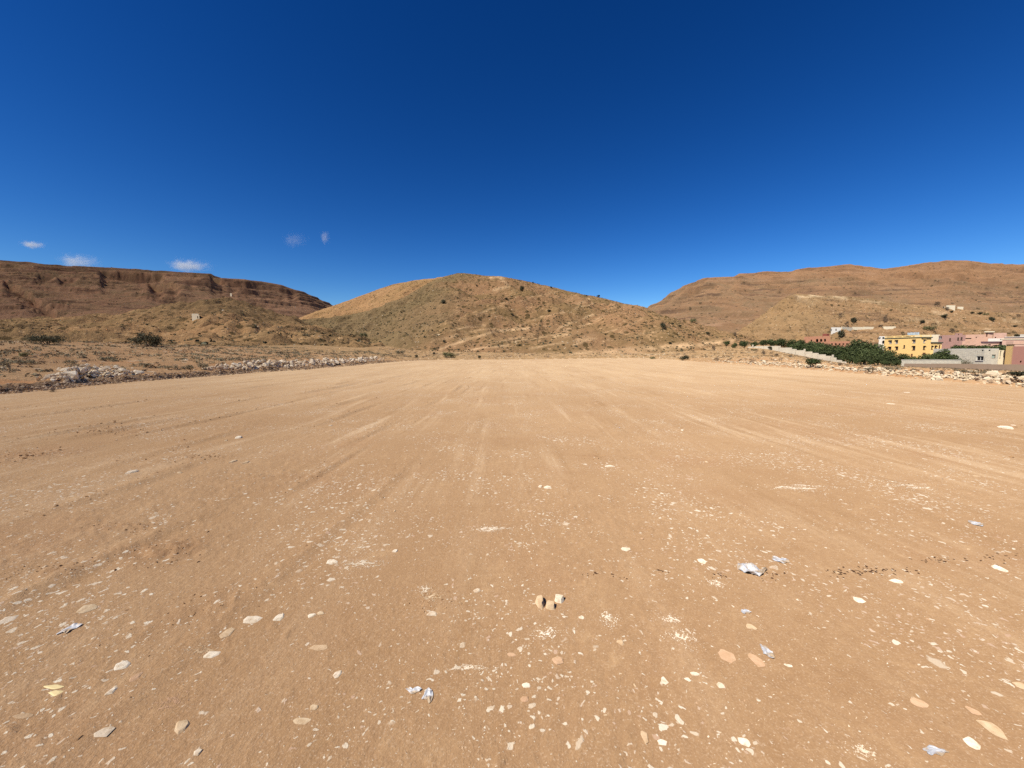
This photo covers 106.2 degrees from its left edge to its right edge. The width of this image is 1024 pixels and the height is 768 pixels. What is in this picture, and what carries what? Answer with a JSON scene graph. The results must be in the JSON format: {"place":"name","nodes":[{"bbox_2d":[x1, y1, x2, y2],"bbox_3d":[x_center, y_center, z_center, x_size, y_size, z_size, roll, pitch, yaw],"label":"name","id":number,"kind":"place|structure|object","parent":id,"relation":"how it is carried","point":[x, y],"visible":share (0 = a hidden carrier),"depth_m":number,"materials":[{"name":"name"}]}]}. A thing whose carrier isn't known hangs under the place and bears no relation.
{"place":"outdoors","nodes":[
{"label":"outdoors","id":0,"kind":"place"},
{"bbox_2d":[0,260,332,319],"bbox_3d":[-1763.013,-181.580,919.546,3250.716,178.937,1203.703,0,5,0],"label":"mountain","id":1,"kind":"structure","parent":0,"point":[105,284],"depth_m":662.91,"materials":[{"name":"stone"}]},
{"bbox_2d":[1,262,305,317],"bbox_3d":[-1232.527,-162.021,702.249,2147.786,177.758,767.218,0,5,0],"label":"hill scrub","id":2,"kind":"object","parent":1,"relation":"on","point":[110,297],"visible":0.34,"depth_m":584.70,"materials":[{"name":"green plant"}]},
{"bbox_2d":[0,297,383,346],"bbox_3d":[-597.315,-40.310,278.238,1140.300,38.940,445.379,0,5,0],"label":"hill","id":3,"kind":"structure","parent":0,"point":[104,330],"depth_m":112.00,"materials":[{"name":"soil"}]},
{"bbox_2d":[1,297,381,346],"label":"hill scrub","id":4,"kind":"object","parent":3,"relation":"on","point":[205,342],"visible":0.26,"depth_m":107.18,"materials":[{"name":"green plant"}]},
{"bbox_2d":[299,276,444,319],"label":"hill","id":5,"kind":"structure","parent":0,"point":[399,292],"depth_m":457.26,"materials":[{"name":"soil"}]},
{"bbox_2d":[323,278,437,317],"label":"hill scrub","id":6,"kind":"object","parent":5,"relation":"on","point":[375,295],"visible":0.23,"depth_m":462.65,"materials":[{"name":"green plant"}]},
{"bbox_2d":[0,357,1023,767],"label":"dirt field","id":7,"kind":"structure","parent":0,"point":[956,661],"depth_m":2.87,"materials":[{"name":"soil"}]},
{"bbox_2d":[0,615,18,623],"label":"embedded stone","id":8,"kind":"object","parent":7,"relation":"on","point":[7,619],"visible":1,"depth_m":2.34,"materials":[{"name":"stone"}]},
{"bbox_2d":[12,713,33,718],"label":"embedded stone","id":9,"kind":"object","parent":7,"relation":"on","point":[22,715],"visible":1,"depth_m":1.72,"materials":[{"name":"stone"}]},
{"bbox_2d":[43,684,63,688],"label":"embedded stone","id":10,"kind":"object","parent":7,"relation":"on","point":[56,686],"visible":1,"depth_m":1.86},
{"bbox_2d":[56,623,81,634],"bbox_3d":[-2.591,1.432,2.253,0.068,0.011,0.092,0,5,0],"label":"plastic scrap","id":11,"kind":"object","parent":7,"relation":"on","point":[71,627],"visible":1,"depth_m":2.26,"materials":[{"name":"plastic"}]},
{"bbox_2d":[76,604,96,612],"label":"embedded stone","id":12,"kind":"object","parent":7,"relation":"on","point":[86,608],"visible":1,"depth_m":2.43,"materials":[{"name":"stone"}]},
{"bbox_2d":[94,726,114,736],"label":"embedded stone","id":13,"kind":"object","parent":7,"relation":"on","point":[105,732],"visible":1,"depth_m":1.64,"materials":[{"name":"stone"}]},
{"bbox_2d":[114,660,130,670],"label":"embedded stone","id":14,"kind":"object","parent":7,"relation":"on","point":[123,665],"visible":1,"depth_m":1.99,"materials":[{"name":"stone"}]},
{"bbox_2d":[0,369,246,393],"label":"bank rubble","id":15,"kind":"object","parent":7,"relation":"on","point":[36,388],"visible":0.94,"depth_m":18.78,"materials":[{"name":"stone"}]},
{"bbox_2d":[129,672,142,681],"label":"embedded stone","id":16,"kind":"object","parent":7,"relation":"on","point":[135,676],"visible":1,"depth_m":1.92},
{"bbox_2d":[174,719,189,734],"bbox_3d":[-1.429,1.475,1.662,0.073,0.008,0.050,3,6,33],"label":"stone","id":17,"kind":"object","parent":7,"relation":"on","point":[181,726],"visible":1,"depth_m":1.66,"materials":[{"name":"stone"}]},
{"bbox_2d":[151,643,251,655],"bbox_3d":[-1.691,1.449,2.030,0.581,0.010,0.224,0,5,0],"label":"chalk smear","id":18,"kind":"object","parent":7,"relation":"on","point":[197,650],"visible":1,"depth_m":2.09,"materials":[{"name":"beige stone"}]},
{"bbox_2d":[203,651,220,657],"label":"embedded stone","id":19,"kind":"object","parent":7,"relation":"on","point":[210,654],"visible":1,"depth_m":2.06,"materials":[{"name":"stone"}]},
{"bbox_2d":[219,627,234,637],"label":"embedded stone","id":20,"kind":"object","parent":7,"relation":"on","point":[227,632],"visible":1,"depth_m":2.21,"materials":[{"name":"stone"}]},
{"bbox_2d":[243,616,262,623],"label":"embedded stone","id":21,"kind":"object","parent":7,"relation":"on","point":[251,619],"visible":1,"depth_m":2.32,"materials":[{"name":"stone"}]},
{"bbox_2d":[293,718,310,724],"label":"embedded stone","id":22,"kind":"object","parent":7,"relation":"on","point":[303,721],"visible":1,"depth_m":1.68,"materials":[{"name":"stone"}]},
{"bbox_2d":[237,360,390,372],"bbox_3d":[-17.841,-2.158,40.989,1.588,0.603,27.726,0,5,4],"label":"bank rubble","id":23,"kind":"object","parent":7,"relation":"on","point":[300,366],"visible":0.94,"depth_m":32.84,"materials":[{"name":"stone"}]},
{"bbox_2d":[309,645,326,650],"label":"embedded stone","id":24,"kind":"object","parent":7,"relation":"on","point":[318,647],"visible":1,"depth_m":2.09,"materials":[{"name":"stone"}]},
{"bbox_2d":[338,556,391,571],"bbox_3d":[-1.346,1.373,2.870,1.215,0.014,0.756,4,6,39],"label":"chalk smear","id":25,"kind":"object","parent":7,"relation":"on","point":[362,562],"visible":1,"depth_m":2.92},
{"bbox_2d":[406,686,421,693],"bbox_3d":[-0.466,1.446,1.816,0.078,0.010,0.039,0,5,0],"label":"plastic scrap","id":26,"kind":"object","parent":7,"relation":"on","point":[414,690],"visible":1,"depth_m":1.82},
{"bbox_2d":[422,687,432,702],"bbox_3d":[-0.392,1.445,1.786,0.052,0.012,0.078,0,5,0],"label":"plastic scrap","id":27,"kind":"object","parent":7,"relation":"on","point":[428,694],"visible":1,"depth_m":1.79,"materials":[{"name":"plastic"}]},
{"bbox_2d":[452,664,496,672],"bbox_3d":[-0.267,1.436,1.950,0.422,0.006,0.091,0,5,0],"label":"chalk smear","id":28,"kind":"object","parent":7,"relation":"on","point":[467,667],"visible":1,"depth_m":1.95},
{"bbox_2d":[463,525,513,534],"bbox_3d":[-0.113,1.306,3.477,0.750,0.014,0.303,2,5,20],"label":"chalk smear","id":29,"kind":"object","parent":7,"relation":"on","point":[491,529],"visible":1,"depth_m":3.47},
{"bbox_2d":[0,380,1022,741],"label":"earth clods","id":30,"kind":"object","parent":7,"relation":"on","point":[226,542],"visible":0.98,"depth_m":4.33,"materials":[{"name":"soil"}]},
{"bbox_2d":[509,621,561,657],"bbox_3d":[0.212,1.409,2.152,0.390,0.009,0.249,-3,6,-28],"label":"chalk smear","id":31,"kind":"object","parent":7,"relation":"on","point":[547,633],"visible":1,"depth_m":2.17},
{"bbox_2d":[535,595,544,608],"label":"stone","id":32,"kind":"object","parent":7,"relation":"on","point":[539,602],"visible":1,"depth_m":2.40,"materials":[{"name":"stone"}]},
{"bbox_2d":[546,600,554,609],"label":"stone","id":33,"kind":"object","parent":7,"relation":"on","point":[550,605],"visible":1,"depth_m":2.37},
{"bbox_2d":[552,656,562,664],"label":"embedded stone","id":34,"kind":"object","parent":7,"relation":"on","point":[557,660],"visible":1,"depth_m":1.97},
{"bbox_2d":[555,594,563,602],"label":"stone","id":35,"kind":"object","parent":7,"relation":"on","point":[559,598],"visible":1,"depth_m":2.44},
{"bbox_2d":[641,731,647,743],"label":"embedded stone","id":36,"kind":"object","parent":7,"relation":"on","point":[644,735],"visible":1,"depth_m":1.59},
{"bbox_2d":[660,621,710,671],"bbox_3d":[0.980,1.411,2.123,0.275,0.010,0.342,4,6,39],"label":"chalk smear","id":37,"kind":"object","parent":7,"relation":"on","point":[677,635],"visible":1,"depth_m":2.15},
{"bbox_2d":[718,649,735,662],"bbox_3d":[1.122,1.421,2.013,0.089,0.003,0.094,0,5,0],"label":"embedded stone","id":38,"kind":"object","parent":7,"relation":"on","point":[725,655],"visible":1,"depth_m":2.01,"materials":[{"name":"stone"}]},
{"bbox_2d":[738,737,750,746],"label":"embedded stone","id":39,"kind":"object","parent":7,"relation":"on","point":[744,741],"visible":1,"depth_m":1.56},
{"bbox_2d":[737,562,767,575],"bbox_3d":[1.759,1.349,2.811,0.193,0.044,0.155,3,6,30],"label":"plastic scrap","id":40,"kind":"object","parent":7,"relation":"on","point":[751,568],"visible":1,"depth_m":2.82,"materials":[{"name":"plastic"}]},
{"bbox_2d":[748,653,764,666],"bbox_3d":[1.261,1.422,1.985,0.058,0.003,0.092,0,5,0],"label":"embedded stone","id":41,"kind":"object","parent":7,"relation":"on","point":[757,661],"visible":1,"depth_m":1.98,"materials":[{"name":"stone"}]},
{"bbox_2d":[760,644,774,657],"bbox_3d":[1.354,1.415,2.037,0.050,0.013,0.104,2,5,19],"label":"plastic scrap","id":42,"kind":"object","parent":7,"relation":"on","point":[767,651],"visible":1,"depth_m":2.03,"materials":[{"name":"plastic"}]},
{"bbox_2d":[710,360,829,367],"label":"rubble","id":43,"kind":"object","parent":7,"relation":"on","point":[772,363],"visible":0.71,"depth_m":40.70,"materials":[{"name":"stone"}]},
{"bbox_2d":[772,556,789,562],"bbox_3d":[2.076,1.360,2.975,0.120,0.013,0.090,2,5,19],"label":"plastic scrap","id":44,"kind":"object","parent":7,"relation":"on","point":[782,560],"visible":1,"depth_m":2.98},
{"bbox_2d":[582,552,1017,580],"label":"dark droppings","id":45,"kind":"object","parent":7,"relation":"on","point":[844,567],"visible":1,"depth_m":2.83,"materials":[{"name":"brown"}]},
{"bbox_2d":[746,481,853,490],"bbox_3d":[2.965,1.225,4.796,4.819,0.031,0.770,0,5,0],"label":"chalk smear","id":46,"kind":"object","parent":7,"relation":"on","point":[797,486],"visible":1,"depth_m":4.64},
{"bbox_2d":[841,735,881,767],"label":"chalk smear","id":47,"kind":"object","parent":7,"relation":"on","point":[863,750],"visible":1,"depth_m":1.53},
{"bbox_2d":[869,480,950,493],"bbox_3d":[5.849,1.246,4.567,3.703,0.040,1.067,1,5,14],"label":"chalk smear","id":48,"kind":"object","parent":7,"relation":"on","point":[911,485],"visible":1,"depth_m":4.67},
{"bbox_2d":[910,697,928,707],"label":"embedded stone","id":49,"kind":"object","parent":7,"relation":"on","point":[918,702],"visible":1,"depth_m":1.75,"materials":[{"name":"stone"}]},
{"bbox_2d":[923,745,948,755],"bbox_3d":[1.694,1.462,1.538,0.092,0.009,0.042,0,5,0],"label":"plastic scrap","id":50,"kind":"object","parent":7,"relation":"on","point":[931,749],"visible":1,"depth_m":1.53,"materials":[{"name":"plastic"}]},
{"bbox_2d":[963,737,980,749],"bbox_3d":[1.881,1.469,1.576,0.055,0.005,0.053,0,5,0],"label":"embedded stone","id":51,"kind":"object","parent":7,"relation":"on","point":[971,742],"visible":1,"depth_m":1.57,"materials":[{"name":"stone"}]},
{"bbox_2d":[965,706,981,714],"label":"embedded stone","id":52,"kind":"object","parent":7,"relation":"on","point":[973,711],"visible":1,"depth_m":1.72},
{"bbox_2d":[976,720,1007,739],"bbox_3d":[2.050,1.466,1.635,0.060,0.009,0.089,0,5,0],"label":"embedded stone","id":53,"kind":"object","parent":7,"relation":"on","point":[992,728],"visible":1,"depth_m":1.63,"materials":[{"name":"stone"}]},
{"bbox_2d":[0,341,1023,392],"bbox_3d":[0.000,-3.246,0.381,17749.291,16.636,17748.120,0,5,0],"label":"ground","id":54,"kind":"structure","parent":0,"point":[14,378],"depth_m":38.96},
{"bbox_2d":[14,359,36,363],"bbox_3d":[-28.453,-1.235,22.492,0.946,0.507,0.902,4,6,38],"label":"desert bush","id":55,"kind":"object","parent":54,"relation":"on","point":[26,362],"visible":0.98,"depth_m":22.46,"materials":[{"name":"grey plant"}]},
{"bbox_2d":[23,332,67,344],"bbox_3d":[-44.688,-4.245,36.983,3.428,1.412,2.362,-2,5,-20],"label":"desert bush","id":56,"kind":"object","parent":54,"relation":"on","point":[46,339],"visible":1,"depth_m":36.64,"materials":[{"name":"green plant"}]},
{"bbox_2d":[59,371,78,379],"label":"limestone boulder","id":57,"kind":"object","parent":54,"relation":"on","point":[73,374],"visible":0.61,"depth_m":18.05,"materials":[{"name":"stone"}]},
{"bbox_2d":[41,363,147,382],"bbox_3d":[-21.196,-0.598,19.442,1.520,0.912,4.444,0,5,0],"label":"rubble","id":58,"kind":"object","parent":54,"relation":"on","point":[53,378],"visible":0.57,"depth_m":18.72,"materials":[{"name":"stone"}]},
{"bbox_2d":[128,331,163,346],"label":"desert bush","id":59,"kind":"object","parent":54,"relation":"on","point":[146,338],"visible":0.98,"depth_m":46.77,"materials":[{"name":"green plant"}]},
{"bbox_2d":[1,340,340,374],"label":"scattered rubble","id":60,"kind":"object","parent":54,"relation":"on","point":[136,348],"visible":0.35,"depth_m":33.15,"materials":[{"name":"stone"}]},
{"bbox_2d":[0,339,411,376],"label":"scrub","id":61,"kind":"object","parent":54,"relation":"on","point":[130,346],"visible":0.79,"depth_m":35.71,"materials":[{"name":"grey plant"}]},
{"bbox_2d":[202,357,381,370],"bbox_3d":[-19.076,-2.306,39.977,2.321,1.039,27.797,0,5,5],"label":"rubble","id":62,"kind":"object","parent":54,"relation":"on","point":[283,364],"visible":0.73,"depth_m":32.13,"materials":[{"name":"stone"}]},
{"bbox_2d":[31,345,1018,377],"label":"scrub","id":63,"kind":"object","parent":54,"relation":"on","point":[933,368],"visible":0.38,"depth_m":69.55,"materials":[{"name":"green plant"}]},
{"bbox_2d":[326,352,824,363],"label":"scattered rubble","id":64,"kind":"object","parent":54,"relation":"on","point":[579,357],"visible":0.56,"depth_m":76.45,"materials":[{"name":"stone"}]},
{"bbox_2d":[765,339,779,345],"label":"grove tree","id":65,"kind":"object","parent":54,"relation":"on","point":[772,342],"visible":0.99,"depth_m":146.68,"materials":[{"name":"green plant"}]},
{"bbox_2d":[783,339,797,347],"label":"grove tree","id":66,"kind":"object","parent":54,"relation":"on","point":[789,343],"visible":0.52,"depth_m":148.77,"materials":[{"name":"green plant"}]},
{"bbox_2d":[788,342,803,349],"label":"grove tree","id":67,"kind":"object","parent":54,"relation":"on","point":[798,345],"visible":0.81,"depth_m":126.58,"materials":[{"name":"green plant"}]},
{"bbox_2d":[748,345,845,362],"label":"stepped wall","id":68,"kind":"structure","parent":54,"relation":"on","point":[806,354],"depth_m":109.84,"materials":[{"name":"concrete"}]},
{"bbox_2d":[799,345,816,351],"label":"grove tree","id":69,"kind":"object","parent":54,"relation":"on","point":[808,348],"visible":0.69,"depth_m":124.18,"materials":[{"name":"green plant"}]},
{"bbox_2d":[805,358,822,366],"bbox_3d":[26.900,-1.859,34.353,1.405,0.955,1.397,-1,5,-12],"label":"desert bush","id":70,"kind":"object","parent":54,"relation":"on","point":[810,361],"visible":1,"depth_m":34.26,"materials":[{"name":"green plant"}]},
{"bbox_2d":[804,334,829,343],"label":"red house","id":71,"kind":"structure","parent":54,"relation":"on","point":[824,338],"depth_m":188.41,"materials":[{"name":"paint"}]},
{"bbox_2d":[810,342,828,347],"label":"grove tree","id":72,"kind":"object","parent":54,"relation":"on","point":[814,344],"visible":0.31,"depth_m":135.64,"materials":[{"name":"green plant"}]},
{"bbox_2d":[628,349,1023,378],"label":"scattered rubble","id":73,"kind":"object","parent":54,"relation":"on","point":[821,364],"visible":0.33,"depth_m":63.76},
{"bbox_2d":[821,341,849,360],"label":"red house","id":74,"kind":"structure","parent":54,"relation":"on","point":[834,343],"depth_m":163.66,"materials":[{"name":"paint"}]},
{"bbox_2d":[836,346,850,354],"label":"grove tree","id":75,"kind":"object","parent":54,"relation":"on","point":[843,349],"visible":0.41,"depth_m":123.75,"materials":[{"name":"green plant"}]},
{"bbox_2d":[842,351,857,362],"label":"grove tree","id":76,"kind":"object","parent":54,"relation":"on","point":[848,354],"visible":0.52,"depth_m":110.78,"materials":[{"name":"green plant"}]},
{"bbox_2d":[848,339,865,363],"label":"grove tree","id":77,"kind":"object","parent":54,"relation":"on","point":[856,344],"visible":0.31,"depth_m":135.67,"materials":[{"name":"green plant"}]},
{"bbox_2d":[855,352,872,364],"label":"grove tree","id":78,"kind":"object","parent":54,"relation":"on","point":[861,354],"visible":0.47,"depth_m":109.56,"materials":[{"name":"green plant"}]},
{"bbox_2d":[858,355,872,364],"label":"grove tree","id":79,"kind":"object","parent":54,"relation":"on","point":[864,358],"visible":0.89,"depth_m":102.17,"materials":[{"name":"green plant"}]},
{"bbox_2d":[854,348,880,364],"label":"grove tree","id":80,"kind":"object","parent":54,"relation":"on","point":[867,350],"visible":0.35,"depth_m":122.87,"materials":[{"name":"green plant"}]},
{"bbox_2d":[737,361,1023,386],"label":"rubble","id":81,"kind":"object","parent":54,"relation":"on","point":[969,376],"visible":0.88,"depth_m":22.11,"materials":[{"name":"stone"}]},
{"bbox_2d":[878,352,895,365],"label":"grove tree","id":82,"kind":"object","parent":54,"relation":"on","point":[888,355],"visible":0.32,"depth_m":109.57,"materials":[{"name":"green plant"}]},
{"bbox_2d":[895,353,911,360],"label":"grove tree","id":83,"kind":"object","parent":54,"relation":"on","point":[902,356],"visible":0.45,"depth_m":113.13,"materials":[{"name":"green plant"}]},
{"bbox_2d":[877,335,942,357],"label":"yellow house","id":84,"kind":"structure","parent":54,"relation":"on","point":[912,346],"depth_m":175.46,"materials":[{"name":"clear paint"}]},
{"bbox_2d":[915,335,938,341],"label":"block house","id":85,"kind":"structure","parent":54,"relation":"on","point":[935,338],"depth_m":202.14,"materials":[{"name":"beige paint"}]},
{"bbox_2d":[918,354,939,358],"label":"grove tree","id":86,"kind":"object","parent":54,"relation":"on","point":[926,356],"visible":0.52,"depth_m":109.91,"materials":[{"name":"green plant"}]},
{"bbox_2d":[901,359,960,365],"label":"block wall","id":87,"kind":"structure","parent":54,"relation":"on","point":[924,361],"depth_m":96.06,"materials":[{"name":"concrete"}]},
{"bbox_2d":[934,348,952,359],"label":"grove tree","id":88,"kind":"object","parent":54,"relation":"on","point":[944,354],"visible":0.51,"depth_m":109.35,"materials":[{"name":"green plant"}]},
{"bbox_2d":[942,335,965,348],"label":"pink house","id":89,"kind":"structure","parent":54,"relation":"on","point":[949,341],"depth_m":193.99,"materials":[{"name":"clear paint"}]},
{"bbox_2d":[945,354,962,363],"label":"grove tree","id":90,"kind":"object","parent":54,"relation":"on","point":[951,356],"visible":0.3,"depth_m":99.30,"materials":[{"name":"green plant"}]},
{"bbox_2d":[904,364,1023,370],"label":"brown wall","id":91,"kind":"structure","parent":54,"relation":"on","point":[1019,367],"depth_m":90.91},
{"bbox_2d":[933,349,1005,363],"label":"unfinished house","id":92,"kind":"structure","parent":54,"relation":"on","point":[984,356],"depth_m":99.03,"materials":[{"name":"grey concrete"}]},
{"bbox_2d":[962,341,980,345],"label":"terracotta house","id":93,"kind":"structure","parent":54,"relation":"on","point":[974,343],"depth_m":169.37,"materials":[{"name":"paint"}]},
{"bbox_2d":[965,334,984,340],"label":"salmon house","id":94,"kind":"structure","parent":54,"relation":"on","point":[978,337],"depth_m":200.07,"materials":[{"name":"paint"}]},
{"bbox_2d":[984,331,994,340],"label":"stair tower","id":95,"kind":"structure","parent":54,"relation":"on","point":[988,334],"depth_m":202.33,"materials":[{"name":"paint"}]},
{"bbox_2d":[981,341,1001,346],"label":"pink house","id":96,"kind":"structure","parent":54,"relation":"on","point":[991,343],"depth_m":152.67,"materials":[{"name":"paint"}]},
{"bbox_2d":[982,344,1005,349],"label":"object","id":97,"kind":"object","parent":54,"relation":"on","point":[1000,347],"visible":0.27,"depth_m":119.19,"materials":[{"name":"plant"}]},
{"bbox_2d":[993,333,1006,337],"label":"pink house","id":98,"kind":"structure","parent":54,"relation":"on","point":[999,335],"depth_m":204.57,"materials":[{"name":"paint"}]},
{"bbox_2d":[1000,339,1023,345],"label":"pink house","id":99,"kind":"structure","parent":54,"relation":"on","point":[1004,342],"depth_m":144.22,"materials":[{"name":"paint"}]},
{"bbox_2d":[1004,341,1023,364],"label":"ochre house","id":100,"kind":"structure","parent":54,"relation":"on","point":[1014,354],"depth_m":94.77,"materials":[{"name":"paint"}]},
{"bbox_2d":[1007,371,1023,379],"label":"desert bush","id":101,"kind":"object","parent":54,"relation":"on","point":[1016,373],"visible":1,"depth_m":18.58,"materials":[{"name":"green plant"}]},
{"bbox_2d":[0,0,1023,307],"label":"sky","id":102,"kind":"structure","parent":0,"point":[632,152],"materials":[{"name":"blue"}]},
{"bbox_2d":[301,273,760,353],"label":"hill","id":103,"kind":"structure","parent":0,"point":[476,324],"depth_m":162.42,"materials":[{"name":"soil"}]},
{"bbox_2d":[303,273,760,353],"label":"hill scrub","id":104,"kind":"object","parent":103,"relation":"on","point":[540,321],"visible":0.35,"depth_m":158.70,"materials":[{"name":"green plant"}]},
{"bbox_2d":[356,294,738,353],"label":"slope rubble","id":105,"kind":"object","parent":103,"relation":"on","point":[536,324],"visible":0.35,"depth_m":142.52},
{"bbox_2d":[647,260,1023,332],"bbox_3d":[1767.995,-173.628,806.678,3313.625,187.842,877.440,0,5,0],"label":"mountain","id":106,"kind":"structure","parent":0,"point":[720,308],"depth_m":671.67,"materials":[{"name":"soil"}]},
{"bbox_2d":[664,261,1019,320],"bbox_3d":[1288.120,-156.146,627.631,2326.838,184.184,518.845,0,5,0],"label":"hill scrub","id":107,"kind":"object","parent":106,"relation":"on","point":[869,285],"visible":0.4,"depth_m":662.87,"materials":[{"name":"green plant"}]},
{"bbox_2d":[736,294,1023,347],"bbox_3d":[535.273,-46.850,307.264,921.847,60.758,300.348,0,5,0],"label":"hill","id":108,"kind":"structure","parent":0,"point":[829,309],"depth_m":276.16,"materials":[{"name":"soil"}]},
{"bbox_2d":[841,326,895,330],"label":"pale wall","id":109,"kind":"structure","parent":108,"relation":"on","point":[860,328],"depth_m":256.69,"materials":[{"name":"beige paint"}]},
{"bbox_2d":[739,295,1009,344],"bbox_3d":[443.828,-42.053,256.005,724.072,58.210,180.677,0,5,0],"label":"hill scrub","id":110,"kind":"object","parent":108,"relation":"on","point":[864,313],"visible":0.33,"depth_m":279.18,"materials":[{"name":"green plant"}]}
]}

